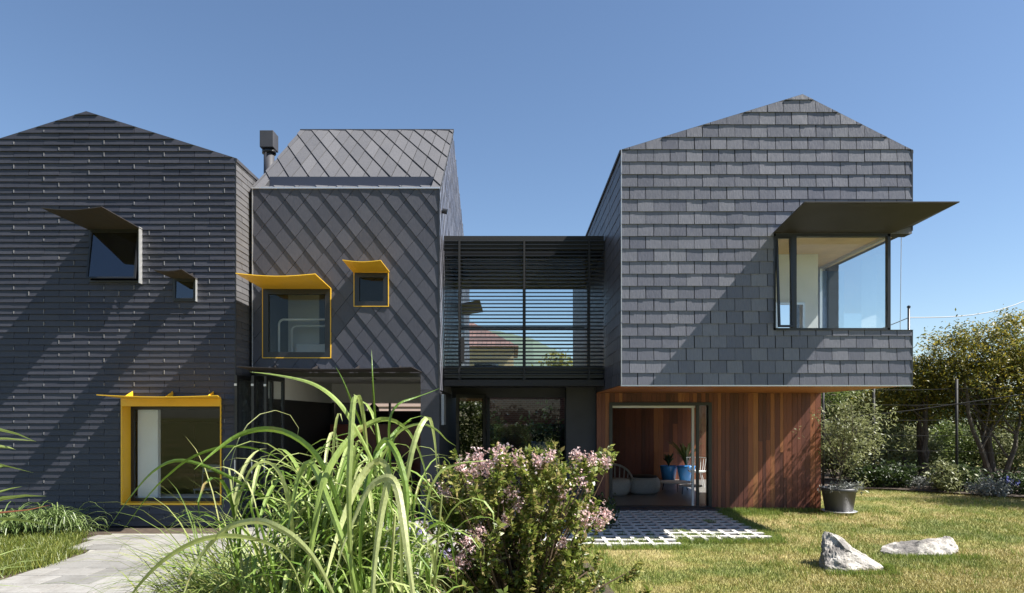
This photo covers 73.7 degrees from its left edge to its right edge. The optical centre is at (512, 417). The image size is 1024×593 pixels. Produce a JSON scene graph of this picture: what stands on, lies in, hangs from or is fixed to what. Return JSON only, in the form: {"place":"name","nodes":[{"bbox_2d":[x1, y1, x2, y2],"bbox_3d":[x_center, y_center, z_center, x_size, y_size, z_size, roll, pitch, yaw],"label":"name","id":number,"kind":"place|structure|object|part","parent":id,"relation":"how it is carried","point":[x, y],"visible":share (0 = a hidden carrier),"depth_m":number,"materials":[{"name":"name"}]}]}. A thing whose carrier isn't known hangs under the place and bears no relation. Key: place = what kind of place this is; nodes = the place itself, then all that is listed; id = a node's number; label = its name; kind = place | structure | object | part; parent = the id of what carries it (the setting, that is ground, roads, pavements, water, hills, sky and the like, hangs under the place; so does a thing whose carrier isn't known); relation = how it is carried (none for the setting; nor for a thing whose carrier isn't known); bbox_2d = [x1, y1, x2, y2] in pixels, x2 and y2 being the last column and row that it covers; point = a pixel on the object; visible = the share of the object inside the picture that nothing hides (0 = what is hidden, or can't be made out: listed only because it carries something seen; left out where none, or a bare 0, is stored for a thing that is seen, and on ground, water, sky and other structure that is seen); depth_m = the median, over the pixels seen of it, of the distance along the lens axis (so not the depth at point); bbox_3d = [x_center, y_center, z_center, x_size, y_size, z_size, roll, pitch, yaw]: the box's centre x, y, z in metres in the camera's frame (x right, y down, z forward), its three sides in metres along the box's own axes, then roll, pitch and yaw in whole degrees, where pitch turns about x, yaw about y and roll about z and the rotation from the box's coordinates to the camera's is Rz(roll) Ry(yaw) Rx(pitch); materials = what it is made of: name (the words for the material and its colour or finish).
{"place":"outdoors","nodes":[
{"label":"outdoors","id":0,"kind":"place"},
{"bbox_2d":[0,528,110,579],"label":"garden bed soil","id":1,"kind":"structure","parent":0,"point":[98,532],"depth_m":11.55,"materials":[{"name":"brown soil"}]},
{"bbox_2d":[0,501,56,537],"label":"strap leaf plant","id":2,"kind":"object","parent":1,"relation":"on","point":[13,526],"visible":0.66,"depth_m":11.09,"materials":[{"name":"green plant"}]},
{"bbox_2d":[0,528,93,577],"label":"ground cover","id":3,"kind":"object","parent":1,"relation":"on","point":[52,548],"visible":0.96,"depth_m":9.81,"materials":[{"name":"green plant"}]},
{"bbox_2d":[0,500,109,535],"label":"strap leaf plant","id":4,"kind":"object","parent":1,"relation":"on","point":[60,521],"visible":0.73,"depth_m":11.27,"materials":[{"name":"green plant"}]},
{"bbox_2d":[62,520,105,535],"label":"strap leaf plant","id":5,"kind":"object","parent":1,"relation":"on","point":[85,529],"visible":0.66,"depth_m":11.33,"materials":[{"name":"green plant"}]},
{"bbox_2d":[105,528,222,534],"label":"wall edge soil","id":6,"kind":"structure","parent":0,"point":[134,531],"depth_m":11.97,"materials":[{"name":"soil"}]},
{"bbox_2d":[136,422,219,495],"bbox_3d":[-7.100,1.020,15.585,3.000,1.840,0.630,0,0,0],"label":"rail","id":7,"kind":"object","parent":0,"point":[177,444],"visible":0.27,"depth_m":15.27,"materials":[{"name":"black metal"}]},
{"bbox_3d":[-8.220,1.020,15.284,0.720,1.760,0.028,0,0,0],"label":"door","id":8,"kind":"part","parent":7,"relation":"part of","materials":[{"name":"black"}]},
{"bbox_3d":[-7.480,1.020,15.284,0.720,1.760,0.028,0,0,0],"label":"door","id":9,"kind":"part","parent":7,"relation":"part of","materials":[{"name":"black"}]},
{"bbox_3d":[-6.740,1.020,15.284,0.720,1.760,0.028,0,0,0],"label":"door","id":10,"kind":"part","parent":7,"relation":"part of","materials":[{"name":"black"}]},
{"bbox_2d":[136,494,219,497],"bbox_3d":[-6.175,1.710,12.890,1.850,0.460,0.560,0,0,0],"label":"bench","id":11,"kind":"object","parent":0,"point":[190,495],"visible":0.1,"depth_m":12.75,"materials":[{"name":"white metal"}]},
{"bbox_2d":[0,522,466,592],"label":"path","id":12,"kind":"structure","parent":0,"point":[92,569],"depth_m":8.89,"materials":[{"name":"grey concrete"}]},
{"bbox_2d":[86,524,429,552],"bbox_3d":[-3.900,1.978,9.600,5.800,0.001,6.400,0,0,0],"label":"path mortar","id":13,"kind":"object","parent":12,"relation":"in","point":[242,531],"visible":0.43,"depth_m":11.52,"materials":[{"name":"grey concrete"}]},
{"bbox_2d":[383,521,427,546],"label":"stone block","id":14,"kind":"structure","parent":12,"relation":"on","point":[397,528],"depth_m":10.30,"materials":[{"name":"grey stone"}]},
{"bbox_2d":[314,457,409,500],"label":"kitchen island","id":15,"kind":"structure","parent":0,"point":[404,459],"depth_m":15.90,"materials":[{"name":"grey wood"}]},
{"bbox_2d":[330,424,420,494],"bbox_3d":[-3.425,1.065,17.375,2.350,1.770,0.410,0,0,0],"label":"table","id":16,"kind":"object","parent":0,"point":[403,437],"visible":0.11,"depth_m":17.17,"materials":[{"name":"brown"}]},
{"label":"door","id":17,"kind":"part","parent":16,"relation":"part of","materials":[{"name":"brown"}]},
{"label":"door","id":18,"kind":"part","parent":16,"relation":"part of","materials":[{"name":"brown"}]},
{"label":"door","id":19,"kind":"part","parent":16,"relation":"part of","materials":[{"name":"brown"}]},
{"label":"door","id":20,"kind":"part","parent":16,"relation":"part of","materials":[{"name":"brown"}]},
{"bbox_2d":[333,473,419,507],"bbox_3d":[-2.850,1.575,14.400,1.700,0.750,0.800,0,0,0],"label":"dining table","id":21,"kind":"object","parent":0,"point":[414,475],"visible":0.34,"depth_m":14.56,"materials":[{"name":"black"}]},
{"bbox_2d":[392,472,401,493],"bbox_3d":[-2.350,1.521,13.740,0.457,0.861,0.480,0,0,0],"label":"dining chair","id":22,"kind":"object","parent":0,"point":[396,475],"visible":0.03,"depth_m":13.54,"materials":[{"name":"black"}]},
{"bbox_2d":[469,323,518,365],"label":"brick house","id":23,"kind":"structure","parent":0,"point":[488,357],"depth_m":34.00,"materials":[{"name":"ceramic"}]},
{"bbox_2d":[474,364,498,365],"bbox_3d":[-1.300,-2.050,33.980,1.200,1.300,0.040,0,0,0],"label":"window","id":24,"kind":"structure","parent":23,"relation":"in","point":[474,364],"depth_m":33.96,"materials":[{"name":"grey glass"}]},
{"bbox_2d":[0,0,1023,398],"label":"sky","id":25,"kind":"structure","parent":0,"point":[540,99],"materials":[{"name":"blue"}]},
{"bbox_2d":[444,236,603,507],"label":"link bridge","id":26,"kind":"structure","parent":0,"point":[524,263],"depth_m":13.53,"materials":[{"name":"black metal"}]},
{"bbox_2d":[456,394,485,485],"bbox_3d":[-0.878,0.740,14.974,0.872,2.480,0.095,0,0,-42],"label":"glass door","id":27,"kind":"structure","parent":26,"relation":"in","point":[470,408],"depth_m":14.98,"materials":[{"name":"black"}]},
{"bbox_2d":[440,546,614,592],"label":"planting bed soil","id":28,"kind":"structure","parent":0,"point":[607,589],"depth_m":8.00,"materials":[{"name":"brown soil"}]},
{"bbox_2d":[27,437,470,592],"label":"fine reed clump","id":29,"kind":"object","parent":28,"relation":"on","point":[202,584],"visible":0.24,"depth_m":4.81,"materials":[{"name":"green plant"}]},
{"bbox_2d":[386,521,450,574],"bbox_3d":[-0.954,1.532,7.241,0.723,0.878,0.731,0,0,33],"label":"lilac flower plant","id":30,"kind":"object","parent":28,"relation":"on","point":[427,556],"visible":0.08,"depth_m":7.20,"materials":[{"name":"green plant"}]},
{"bbox_2d":[414,575,445,592],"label":"bed plant","id":31,"kind":"object","parent":28,"relation":"on","point":[421,591],"visible":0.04,"depth_m":6.46,"materials":[{"name":"green plant"}]},
{"bbox_2d":[415,542,467,575],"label":"bed plant","id":32,"kind":"object","parent":28,"relation":"on","point":[447,554],"visible":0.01,"depth_m":8.13,"materials":[{"name":"green plant"}]},
{"bbox_2d":[390,437,652,592],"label":"flowering bush","id":33,"kind":"object","parent":28,"relation":"on","point":[517,536],"visible":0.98,"depth_m":5.41,"materials":[{"name":"green plant"}]},
{"bbox_2d":[551,570,615,592],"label":"bed plant","id":34,"kind":"object","parent":28,"relation":"on","point":[601,591],"visible":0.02,"depth_m":6.47,"materials":[{"name":"green plant"}]},
{"bbox_2d":[507,483,567,509],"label":"courtyard paving","id":35,"kind":"structure","parent":0,"point":[545,494],"depth_m":16.20,"materials":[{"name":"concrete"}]},
{"bbox_2d":[486,409,501,471],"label":"shrub","id":36,"kind":"object","parent":35,"relation":"on","point":[492,428],"depth_m":19.25,"materials":[{"name":"green plant"}]},
{"bbox_2d":[486,401,517,470],"bbox_3d":[-0.433,0.762,18.596,1.074,2.482,0.965,0,0,-30],"label":"shrub","id":37,"kind":"object","parent":35,"relation":"on","point":[494,441],"visible":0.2,"depth_m":18.57,"materials":[{"name":"green plant"}]},
{"bbox_2d":[510,434,534,483],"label":"shrub","id":38,"kind":"object","parent":35,"relation":"on","point":[528,443],"visible":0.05,"depth_m":18.86,"materials":[{"name":"green plant"}]},
{"bbox_2d":[486,398,564,482],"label":"courtyard wall","id":39,"kind":"structure","parent":35,"relation":"on","point":[515,409],"depth_m":20.60,"materials":[{"name":"brick"}]},
{"bbox_2d":[515,399,552,445],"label":"shrub","id":40,"kind":"object","parent":35,"relation":"on","point":[540,424],"visible":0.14,"depth_m":19.57,"materials":[{"name":"green plant"}]},
{"bbox_2d":[527,429,553,462],"bbox_3d":[0.744,1.138,18.136,0.716,1.724,0.565,0,0,0],"label":"planter","id":41,"kind":"object","parent":35,"relation":"on","point":[539,443],"visible":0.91,"depth_m":17.99,"materials":[{"name":"blue ceramic"}]},
{"bbox_2d":[545,419,564,485],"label":"shrub","id":42,"kind":"object","parent":35,"relation":"on","point":[560,435],"visible":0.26,"depth_m":19.04,"materials":[{"name":"green plant"}]},
{"bbox_2d":[454,510,769,547],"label":"lattice paving","id":43,"kind":"structure","parent":0,"point":[672,514],"depth_m":12.25,"materials":[{"name":"concrete"}]},
{"bbox_2d":[578,488,620,528],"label":"bed plant","id":44,"kind":"object","parent":43,"relation":"on","point":[610,507],"visible":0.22,"depth_m":12.12,"materials":[{"name":"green plant"}]},
{"bbox_2d":[490,331,1022,421],"bbox_3d":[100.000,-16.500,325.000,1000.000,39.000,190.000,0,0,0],"label":"hill","id":45,"kind":"structure","parent":0,"point":[531,357],"depth_m":264.91,"materials":[{"name":"green plant"}]},
{"bbox_2d":[548,423,1023,592],"bbox_3d":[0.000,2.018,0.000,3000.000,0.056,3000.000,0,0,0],"label":"ground","id":46,"kind":"structure","parent":0,"point":[849,527],"depth_m":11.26,"materials":[{"name":"green plant"}]},
{"bbox_2d":[0,428,57,586],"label":"flax plant","id":47,"kind":"object","parent":46,"relation":"on","point":[5,519],"visible":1,"depth_m":4.50,"materials":[{"name":"green plant"}]},
{"bbox_2d":[0,111,277,527],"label":"slate house","id":48,"kind":"structure","parent":46,"relation":"on","point":[125,288],"depth_m":12.26,"materials":[{"name":"black"}]},
{"bbox_2d":[86,229,137,281],"bbox_3d":[-7.118,-2.896,12.225,0.930,0.954,0.290,0,0,0],"label":"window","id":49,"kind":"structure","parent":48,"relation":"in","point":[112,253],"depth_m":12.17,"materials":[{"name":"black"}]},
{"bbox_2d":[121,398,221,504],"bbox_3d":[-6.118,0.617,12.390,1.792,1.908,0.340,0,0,0],"label":"window","id":50,"kind":"structure","parent":48,"relation":"in","point":[129,406],"depth_m":12.33,"materials":[{"name":"yellow paint"}]},
{"bbox_2d":[173,278,194,300],"bbox_3d":[-5.873,-2.285,12.286,0.419,0.407,0.168,0,0,0],"label":"window","id":51,"kind":"structure","parent":48,"relation":"in","point":[183,289],"depth_m":12.23,"materials":[{"name":"black"}]},
{"bbox_2d":[193,464,219,493],"bbox_3d":[-6.350,1.470,14.225,0.403,0.942,0.453,0,0,0],"label":"dining chair","id":52,"kind":"object","parent":48,"relation":"on","point":[203,471],"visible":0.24,"depth_m":14.40,"materials":[{"name":"black metal"}]},
{"bbox_2d":[107,349,496,592],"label":"reed clump","id":53,"kind":"object","parent":46,"relation":"on","point":[336,543],"visible":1,"depth_m":3.61,"materials":[{"name":"green plant"}]},
{"bbox_2d":[234,129,482,525],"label":"slate house","id":54,"kind":"structure","parent":46,"relation":"on","point":[351,228],"depth_m":12.86,"materials":[{"name":"black stone"}]},
{"bbox_2d":[234,375,257,518],"bbox_3d":[-4.879,0.600,12.490,0.052,2.700,0.834,0,0,7],"label":"folding door","id":55,"kind":"structure","parent":54,"relation":"in","point":[237,377],"depth_m":12.20,"materials":[{"name":"black metal"}]},
{"bbox_2d":[251,375,273,525],"bbox_3d":[-4.619,0.600,12.580,0.052,2.700,0.814,0,0,7],"label":"folding door","id":56,"kind":"structure","parent":54,"relation":"in","point":[253,378],"depth_m":12.31,"materials":[{"name":"black"}]},
{"bbox_2d":[264,376,284,520],"bbox_3d":[-4.429,0.600,12.666,0.051,2.700,0.782,0,0,8],"label":"folding door","id":57,"kind":"structure","parent":54,"relation":"in","point":[266,378],"depth_m":12.53,"materials":[{"name":"black metal"}]},
{"bbox_2d":[262,289,331,357],"bbox_3d":[-4.062,-1.769,12.913,1.293,1.317,0.155,0,0,0],"label":"window","id":58,"kind":"structure","parent":54,"relation":"in","point":[266,293],"depth_m":12.84,"materials":[{"name":"yellow paint"}]},
{"bbox_2d":[278,318,324,351],"bbox_3d":[-3.638,-1.484,14.389,2.076,0.968,1.622,0,0,0],"label":"bunk bed","id":59,"kind":"object","parent":54,"relation":"on","point":[310,347],"visible":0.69,"depth_m":13.88,"materials":[{"name":"white metal"}]},
{"bbox_2d":[354,272,388,306],"bbox_3d":[-2.659,-2.406,12.913,0.659,0.653,0.155,0,0,0],"label":"window","id":60,"kind":"structure","parent":54,"relation":"in","point":[357,275],"depth_m":12.84,"materials":[{"name":"yellow paint"}]},
{"bbox_2d":[368,378,378,410],"bbox_3d":[-3.057,-0.498,15.000,0.260,0.717,0.260,0,0,0],"label":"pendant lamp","id":61,"kind":"object","parent":54,"relation":"hanging from","point":[376,407],"visible":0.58,"depth_m":14.93,"materials":[{"name":"black"}]},
{"bbox_2d":[367,403,420,410],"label":"boundary wall","id":62,"kind":"structure","parent":46,"relation":"on","point":[404,406],"depth_m":25.51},
{"bbox_2d":[531,349,572,391],"bbox_3d":[1.937,-0.538,29.971,2.966,5.084,3.160,0,0,0],"label":"garden tree","id":63,"kind":"object","parent":46,"relation":"on","point":[553,357],"visible":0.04,"depth_m":29.86,"materials":[{"name":"green plant"}]},
{"bbox_2d":[573,94,959,510],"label":"slate house","id":64,"kind":"structure","parent":46,"relation":"on","point":[725,238],"depth_m":11.46,"materials":[{"name":"black stone"}]},
{"bbox_2d":[613,463,632,495],"bbox_3d":[2.599,1.577,17.347,0.866,0.766,0.865,0,0,-36],"label":"armchair","id":65,"kind":"object","parent":64,"relation":"on","point":[621,486],"visible":0.61,"depth_m":17.01,"materials":[{"name":"grey fabric"}]},
{"bbox_2d":[628,474,659,494],"bbox_3d":[3.370,1.725,17.600,0.860,0.470,0.860,0,0,0],"label":"ottoman","id":66,"kind":"object","parent":64,"relation":"on","point":[645,484],"visible":0.89,"depth_m":17.26,"materials":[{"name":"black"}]},
{"bbox_2d":[609,402,711,506],"bbox_3d":[3.207,0.838,14.902,2.222,2.324,0.195,0,0,0],"label":"sliding door","id":67,"kind":"structure","parent":64,"relation":"in","point":[612,405],"depth_m":14.81,"materials":[{"name":"black metal"}]},
{"bbox_2d":[660,480,690,491],"bbox_3d":[4.347,1.836,18.200,0.840,0.252,0.840,0,0,0],"label":"coffee table","id":68,"kind":"object","parent":64,"relation":"on","point":[677,482],"visible":0.91,"depth_m":18.17,"materials":[{"name":"white paint"}]},
{"bbox_2d":[660,453,676,479],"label":"potted plant","id":69,"kind":"object","parent":68,"relation":"on","point":[668,471],"visible":0.95,"depth_m":20.84,"materials":[{"name":"green plant"}]},
{"bbox_2d":[680,484,701,494],"bbox_3d":[4.500,1.836,17.200,0.540,0.251,0.540,0,0,0],"label":"coffee table","id":70,"kind":"object","parent":64,"relation":"on","point":[685,485],"visible":0.57,"depth_m":17.10,"materials":[{"name":"white paint"}]},
{"bbox_2d":[667,441,701,480],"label":"potted plant","id":71,"kind":"object","parent":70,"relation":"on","point":[684,473],"visible":0.86,"depth_m":20.45,"materials":[{"name":"green plant"}]},
{"bbox_2d":[686,457,705,486],"bbox_3d":[5.245,1.551,19.425,0.574,0.823,0.570,0,0,0],"label":"wire chair","id":72,"kind":"object","parent":64,"relation":"on","point":[701,471],"visible":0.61,"depth_m":19.53,"materials":[{"name":"white metal"}]},
{"bbox_2d":[776,302,804,327],"bbox_3d":[5.239,-1.895,12.900,0.550,0.538,0.040,0,0,0],"label":"window frame","id":73,"kind":"structure","parent":64,"relation":"in","point":[781,303],"depth_m":12.88,"materials":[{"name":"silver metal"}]},
{"bbox_2d":[797,271,826,327],"bbox_3d":[6.257,-1.930,14.120,0.931,2.180,0.053,0,0,0],"label":"curtain","id":74,"kind":"object","parent":64,"relation":"hanging from","point":[824,299],"visible":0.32,"depth_m":14.11,"materials":[{"name":"white fabric"}]},
{"bbox_2d":[773,234,890,329],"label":"corner window","id":75,"kind":"structure","parent":64,"relation":"in","point":[792,238],"depth_m":11.45,"materials":[{"name":"black"}]},
{"bbox_2d":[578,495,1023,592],"bbox_3d":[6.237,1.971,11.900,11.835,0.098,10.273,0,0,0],"label":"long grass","id":76,"kind":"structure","parent":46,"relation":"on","point":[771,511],"depth_m":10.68,"materials":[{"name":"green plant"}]},
{"bbox_2d":[794,389,905,513],"bbox_3d":[6.998,0.625,14.305,2.024,2.750,1.864,0,0,0],"label":"potted tree","id":77,"kind":"object","parent":46,"relation":"on","point":[840,497],"visible":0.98,"depth_m":14.30,"materials":[{"name":"green plant"}]},
{"bbox_2d":[819,531,883,572],"bbox_3d":[4.498,1.842,9.277,0.830,0.565,0.876,0,0,0],"label":"garden rock","id":78,"kind":"object","parent":46,"relation":"on","point":[837,551],"visible":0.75,"depth_m":9.01,"materials":[{"name":"stone"}]},
{"bbox_2d":[881,536,958,555],"bbox_3d":[6.118,1.946,10.324,1.364,0.350,0.813,0,0,0],"label":"garden rock","id":79,"kind":"object","parent":46,"relation":"on","point":[944,544],"visible":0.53,"depth_m":10.07,"materials":[{"name":"stone"}]},
{"bbox_2d":[821,467,1023,496],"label":"tree bed soil","id":80,"kind":"object","parent":46,"relation":"on","point":[827,481],"visible":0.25,"depth_m":19.14,"materials":[{"name":"brown soil"}]},
{"bbox_2d":[821,416,870,480],"bbox_3d":[10.167,0.978,21.557,2.141,2.060,2.094,0,0,-43],"label":"shrub","id":81,"kind":"object","parent":80,"relation":"on","point":[831,465],"visible":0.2,"depth_m":21.39,"materials":[{"name":"green plant"}]},
{"bbox_2d":[821,392,882,461],"bbox_3d":[12.522,-0.169,27.043,4.829,4.351,3.581,0,0,0],"label":"hedge tree","id":82,"kind":"object","parent":80,"relation":"on","point":[832,420],"depth_m":26.37,"materials":[{"name":"green plant"}]},
{"bbox_2d":[847,461,895,486],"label":"shrub","id":83,"kind":"object","parent":80,"relation":"on","point":[869,471],"visible":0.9,"depth_m":19.20,"materials":[{"name":"green plant"}]},
{"bbox_2d":[821,388,927,475],"bbox_3d":[11.726,0.183,23.016,4.670,3.707,3.125,0,0,0],"label":"garden tree","id":84,"kind":"object","parent":80,"relation":"on","point":[838,396],"visible":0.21,"depth_m":22.60,"materials":[{"name":"green plant"}]},
{"bbox_2d":[831,402,918,481],"bbox_3d":[10.970,0.743,20.762,2.601,2.535,1.994,0,0,13],"label":"shrub","id":85,"kind":"object","parent":80,"relation":"on","point":[890,442],"visible":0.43,"depth_m":20.50,"materials":[{"name":"green plant"}]},
{"bbox_2d":[871,455,927,486],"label":"shrub","id":86,"kind":"object","parent":80,"relation":"on","point":[898,473],"visible":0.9,"depth_m":19.15,"materials":[{"name":"green plant"}]},
{"bbox_2d":[907,305,910,439],"bbox_3d":[13.922,-0.965,24.000,0.120,5.930,0.114,0,0,0],"label":"utility pole","id":87,"kind":"object","parent":80,"relation":"on","point":[908,316],"visible":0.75,"depth_m":23.97,"materials":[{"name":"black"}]},
{"bbox_2d":[883,301,1023,327],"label":"overhead cable","id":88,"kind":"object","parent":87,"relation":"attached to","point":[955,316],"visible":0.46,"depth_m":25.22,"materials":[{"name":"grey plastic"}]},
{"bbox_2d":[869,421,949,478],"bbox_3d":[12.564,1.045,21.799,2.296,1.933,2.027,0,0,-24],"label":"shrub","id":89,"kind":"object","parent":80,"relation":"on","point":[934,448],"visible":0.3,"depth_m":21.52,"materials":[{"name":"green plant"}]},
{"bbox_2d":[848,347,979,480],"bbox_3d":[12.073,-0.052,20.569,3.586,4.178,2.546,0,0,0],"label":"garden tree","id":90,"kind":"object","parent":80,"relation":"on","point":[917,398],"visible":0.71,"depth_m":20.34,"materials":[{"name":"green plant"}]},
{"bbox_2d":[857,384,975,465],"bbox_3d":[14.933,-0.054,26.186,5.368,4.121,3.439,0,0,0],"label":"hedge tree","id":91,"kind":"object","parent":80,"relation":"on","point":[930,426],"visible":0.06,"depth_m":25.50,"materials":[{"name":"green plant"}]},
{"bbox_2d":[906,474,936,488],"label":"silver shrub","id":92,"kind":"object","parent":80,"relation":"on","point":[921,484],"visible":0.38,"depth_m":18.82,"materials":[{"name":"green plant"}]},
{"bbox_2d":[821,379,1023,487],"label":"wire fence","id":93,"kind":"object","parent":80,"relation":"on","point":[956,435],"visible":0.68,"depth_m":18.56,"materials":[{"name":"black metal"}]},
{"bbox_2d":[921,456,977,492],"bbox_3d":[11.609,1.515,18.241,1.442,0.991,1.130,0,0,-26],"label":"shrub","id":94,"kind":"object","parent":80,"relation":"on","point":[944,482],"visible":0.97,"depth_m":18.10,"materials":[{"name":"green plant"}]},
{"bbox_2d":[911,411,1007,469],"bbox_3d":[14.558,0.908,22.499,2.671,2.212,2.439,0,0,0],"label":"shrub","id":95,"kind":"object","parent":80,"relation":"on","point":[965,446],"visible":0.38,"depth_m":22.19,"materials":[{"name":"green plant"}]},
{"bbox_2d":[929,459,990,490],"bbox_3d":[12.112,1.558,18.370,1.496,0.918,1.062,0,0,0],"label":"shrub","id":96,"kind":"object","parent":80,"relation":"on","point":[978,472],"visible":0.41,"depth_m":18.25,"materials":[{"name":"green plant"}]},
{"bbox_2d":[915,304,1023,481],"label":"garden tree","id":97,"kind":"object","parent":80,"relation":"on","point":[984,368],"visible":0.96,"depth_m":19.63,"materials":[{"name":"green plant"}]},
{"bbox_2d":[929,381,1021,466],"bbox_3d":[18.291,-0.059,27.003,5.361,4.130,3.585,0,0,0],"label":"hedge tree","id":98,"kind":"object","parent":80,"relation":"on","point":[978,424],"visible":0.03,"depth_m":26.65,"materials":[{"name":"green plant"}]},
{"bbox_2d":[958,474,1016,498],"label":"silver shrub","id":99,"kind":"object","parent":80,"relation":"on","point":[984,487],"visible":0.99,"depth_m":17.10,"materials":[{"name":"green plant"}]},
{"bbox_2d":[961,414,1023,476],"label":"shrub","id":100,"kind":"object","parent":80,"relation":"on","point":[1001,440],"visible":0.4,"depth_m":22.30,"materials":[{"name":"green plant"}]},
{"bbox_2d":[980,337,1023,444],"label":"garden tree","id":101,"kind":"object","parent":80,"relation":"on","point":[1016,413],"visible":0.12,"depth_m":20.47,"materials":[{"name":"green plant"}]},
{"bbox_2d":[987,466,1023,494],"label":"flowering shrub","id":102,"kind":"object","parent":80,"relation":"on","point":[1019,482],"visible":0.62,"depth_m":17.51,"materials":[{"name":"green plant"}]},
{"bbox_2d":[999,418,1023,473],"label":"shrub","id":103,"kind":"object","parent":80,"relation":"on","point":[1019,444],"visible":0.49,"depth_m":21.17,"materials":[{"name":"green plant"}]},
{"bbox_2d":[1005,461,1023,491],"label":"shrub","id":104,"kind":"object","parent":80,"relation":"on","point":[1020,469],"visible":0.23,"depth_m":17.91,"materials":[{"name":"green plant"}]}
]}

